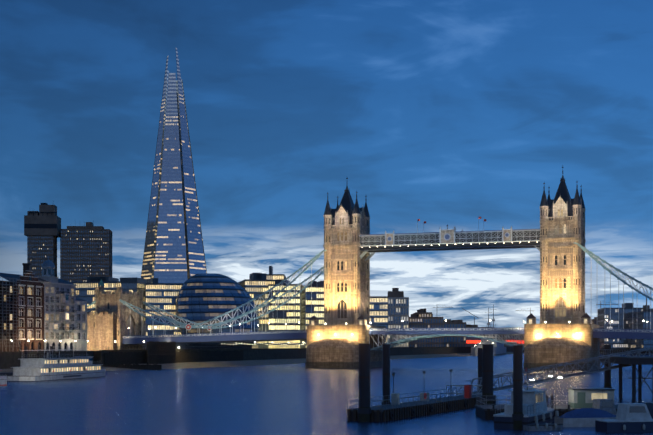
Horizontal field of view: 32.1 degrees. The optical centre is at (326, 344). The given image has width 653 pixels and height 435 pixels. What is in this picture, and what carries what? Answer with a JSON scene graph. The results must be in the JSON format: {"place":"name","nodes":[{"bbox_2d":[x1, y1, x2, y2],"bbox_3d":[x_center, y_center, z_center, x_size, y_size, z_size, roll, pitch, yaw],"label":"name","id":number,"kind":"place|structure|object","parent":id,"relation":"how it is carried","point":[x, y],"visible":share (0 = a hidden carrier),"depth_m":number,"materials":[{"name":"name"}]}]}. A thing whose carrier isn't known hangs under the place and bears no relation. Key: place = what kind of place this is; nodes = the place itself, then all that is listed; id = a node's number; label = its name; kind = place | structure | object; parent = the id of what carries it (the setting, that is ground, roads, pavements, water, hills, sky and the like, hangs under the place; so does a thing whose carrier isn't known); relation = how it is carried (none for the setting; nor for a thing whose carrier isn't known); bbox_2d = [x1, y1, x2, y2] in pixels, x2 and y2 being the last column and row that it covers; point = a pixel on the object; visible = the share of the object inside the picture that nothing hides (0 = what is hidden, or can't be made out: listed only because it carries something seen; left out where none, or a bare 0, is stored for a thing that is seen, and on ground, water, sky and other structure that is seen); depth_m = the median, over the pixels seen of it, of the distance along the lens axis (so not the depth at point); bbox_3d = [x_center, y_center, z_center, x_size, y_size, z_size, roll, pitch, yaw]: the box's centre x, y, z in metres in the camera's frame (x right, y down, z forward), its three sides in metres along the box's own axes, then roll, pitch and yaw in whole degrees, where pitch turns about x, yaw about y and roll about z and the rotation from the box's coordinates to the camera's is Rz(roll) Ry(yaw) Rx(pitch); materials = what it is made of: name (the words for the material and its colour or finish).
{"place":"outdoors","nodes":[
{"label":"outdoors","id":0,"kind":"place"},
{"bbox_2d":[0,352,523,371],"bbox_3d":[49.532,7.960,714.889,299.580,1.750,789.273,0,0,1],"label":"foreshore beach","id":1,"kind":"structure","parent":0,"point":[228,363],"depth_m":475.59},
{"bbox_2d":[0,354,652,434],"bbox_3d":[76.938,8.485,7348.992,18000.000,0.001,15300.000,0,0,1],"label":"river water","id":2,"kind":"structure","parent":0,"point":[291,399],"depth_m":174.81,"materials":[{"name":"blue liquid"}]},
{"bbox_2d":[0,370,6,385],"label":"party boat","id":3,"kind":"object","parent":2,"relation":"on","point":[3,380],"visible":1,"depth_m":231.53,"materials":[{"name":"white metal"}]},
{"bbox_2d":[0,346,52,375],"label":"butlers wharf pier","id":4,"kind":"structure","parent":2,"relation":"in","point":[25,357],"depth_m":301.76,"materials":[{"name":"metal"}]},
{"bbox_2d":[7,350,105,381],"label":"party boat","id":5,"kind":"object","parent":2,"relation":"on","point":[44,369],"visible":1,"depth_m":265.95,"materials":[{"name":"white metal"}]},
{"bbox_2d":[346,369,495,421],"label":"floating pier","id":6,"kind":"structure","parent":2,"relation":"on","point":[396,409],"depth_m":136.45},
{"bbox_2d":[446,347,652,394],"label":"gangway","id":7,"kind":"object","parent":6,"relation":"on","point":[546,379],"visible":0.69,"depth_m":172.24,"materials":[{"name":"grey metal"}]},
{"bbox_2d":[305,324,599,369],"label":"bridge piers","id":8,"kind":"structure","parent":2,"relation":"in","point":[332,346],"depth_m":394.33,"materials":[{"name":"beige stone"}]},
{"bbox_2d":[358,344,611,429],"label":"mooring piles","id":9,"kind":"object","parent":2,"relation":"in","point":[485,363],"visible":0.67,"depth_m":123.95,"materials":[{"name":"black metal"}]},
{"bbox_2d":[470,305,506,355],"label":"ship","id":10,"kind":"object","parent":2,"relation":"on","point":[499,348],"visible":0.54,"depth_m":886.28,"materials":[{"name":"grey metal"}]},
{"bbox_2d":[493,365,558,428],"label":"harbour launch","id":11,"kind":"object","parent":2,"relation":"on","point":[536,409],"visible":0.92,"depth_m":117.68,"materials":[{"name":"painted fibreglass"},{"name":"glass"}]},
{"bbox_2d":[523,423,562,430],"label":"grey dinghy","id":12,"kind":"object","parent":2,"relation":"on","point":[542,427],"visible":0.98,"depth_m":111.50,"materials":[{"name":"paint"}]},
{"bbox_2d":[475,375,617,419],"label":"moored boats","id":13,"kind":"object","parent":2,"relation":"on","point":[579,398],"visible":0.38,"depth_m":130.05,"materials":[{"name":"blue"}]},
{"bbox_2d":[554,408,615,426],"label":"covered boat","id":14,"kind":"object","parent":2,"relation":"on","point":[584,417],"visible":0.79,"depth_m":116.81,"materials":[{"name":"blue fabric"}]},
{"bbox_2d":[592,399,616,414],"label":"cabin","id":15,"kind":"object","parent":2,"relation":"on","point":[607,405],"visible":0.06,"depth_m":123.32,"materials":[{"name":"metal"}]},
{"bbox_2d":[595,403,652,432],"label":"motorboat","id":16,"kind":"object","parent":2,"relation":"on","point":[633,417],"visible":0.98,"depth_m":109.78,"materials":[{"name":"blue painted fibreglass"},{"name":"white painted fibreglass"},{"name":"glass"}]},
{"bbox_2d":[599,349,652,401],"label":"pier","id":17,"kind":"structure","parent":2,"relation":"in","point":[640,361],"depth_m":167.89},
{"bbox_2d":[644,402,652,418],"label":"boat","id":18,"kind":"object","parent":2,"relation":"on","point":[649,406],"visible":0.04,"depth_m":115.95,"materials":[{"name":"blue"}]},
{"bbox_2d":[0,0,652,326],"label":"sky","id":19,"kind":"structure","parent":0,"point":[439,113],"materials":[{"name":"blue"}]},
{"bbox_2d":[93,346,652,363],"bbox_3d":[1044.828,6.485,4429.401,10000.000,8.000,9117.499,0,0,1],"label":"bank ground","id":20,"kind":"structure","parent":0,"point":[95,354],"depth_m":981.59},
{"bbox_2d":[0,277,19,351],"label":"building","id":21,"kind":"structure","parent":20,"relation":"on","point":[8,307],"depth_m":352.17,"materials":[{"name":"brick"}]},
{"bbox_2d":[0,271,43,351],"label":"brick building","id":22,"kind":"structure","parent":20,"relation":"on","point":[30,309],"depth_m":363.83,"materials":[{"name":"brown brick"}]},
{"bbox_2d":[22,257,86,350],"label":"building","id":23,"kind":"structure","parent":20,"relation":"on","point":[65,315],"depth_m":380.07,"materials":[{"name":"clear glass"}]},
{"bbox_2d":[24,203,111,282],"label":"guys hospital towers","id":24,"kind":"structure","parent":20,"relation":"on","point":[85,251],"depth_m":1249.18,"materials":[{"name":"grey concrete"}]},
{"bbox_2d":[87,279,146,350],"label":"stone building","id":25,"kind":"structure","parent":20,"relation":"on","point":[112,318],"depth_m":449.10,"materials":[{"name":"beige stone"}]},
{"bbox_2d":[141,48,206,282],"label":"skyscraper","id":26,"kind":"structure","parent":20,"relation":"on","point":[173,249],"depth_m":1174.91,"materials":[{"name":"blue glass"}]},
{"bbox_2d":[115,340,303,347],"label":"street lamps","id":27,"kind":"object","parent":20,"relation":"on","point":[252,344],"visible":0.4,"depth_m":542.45,"materials":[{"name":"yellow metal"}]},
{"bbox_2d":[176,273,259,348],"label":"city hall","id":28,"kind":"structure","parent":20,"relation":"on","point":[202,297],"depth_m":639.67,"materials":[{"name":"blue glass"}]},
{"bbox_2d":[71,266,387,348],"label":"office buildings","id":29,"kind":"structure","parent":20,"relation":"on","point":[163,296],"depth_m":738.10,"materials":[{"name":"beige glass"}]},
{"bbox_2d":[0,341,507,369],"bbox_3d":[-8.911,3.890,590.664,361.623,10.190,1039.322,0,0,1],"label":"river embankment","id":30,"kind":"structure","parent":20,"relation":"on","point":[155,353],"depth_m":438.11,"materials":[{"name":"grey stone"}]},
{"bbox_2d":[87,242,652,350],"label":"tower bridge spans","id":31,"kind":"object","parent":20,"relation":"on","point":[480,332],"visible":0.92,"depth_m":423.64,"materials":[{"name":"blue metal"}]},
{"bbox_2d":[309,313,590,327],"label":"street lamps","id":32,"kind":"object","parent":31,"relation":"on","point":[531,319],"visible":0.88,"depth_m":400.96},
{"bbox_2d":[466,339,523,346],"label":"london bridge","id":33,"kind":"structure","parent":20,"relation":"on","point":[472,341],"depth_m":1377.16,"materials":[{"name":"red concrete"}]},
{"bbox_2d":[388,288,652,349],"bbox_3d":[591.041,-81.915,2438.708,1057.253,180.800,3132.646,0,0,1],"label":"distant buildings","id":34,"kind":"structure","parent":20,"relation":"on","point":[398,307],"depth_m":958.44,"materials":[{"name":"grey glass"}]},
{"bbox_2d":[323,167,585,324],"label":"bridge towers","id":35,"kind":"structure","parent":0,"point":[347,267],"depth_m":400.70,"materials":[{"name":"beige stone"}]},
{"bbox_2d":[359,217,539,260],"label":"tower bridge walkways","id":36,"kind":"structure","parent":35,"relation":"attached to","point":[442,240],"depth_m":406.64,"materials":[{"name":"grey metal"}]}
]}

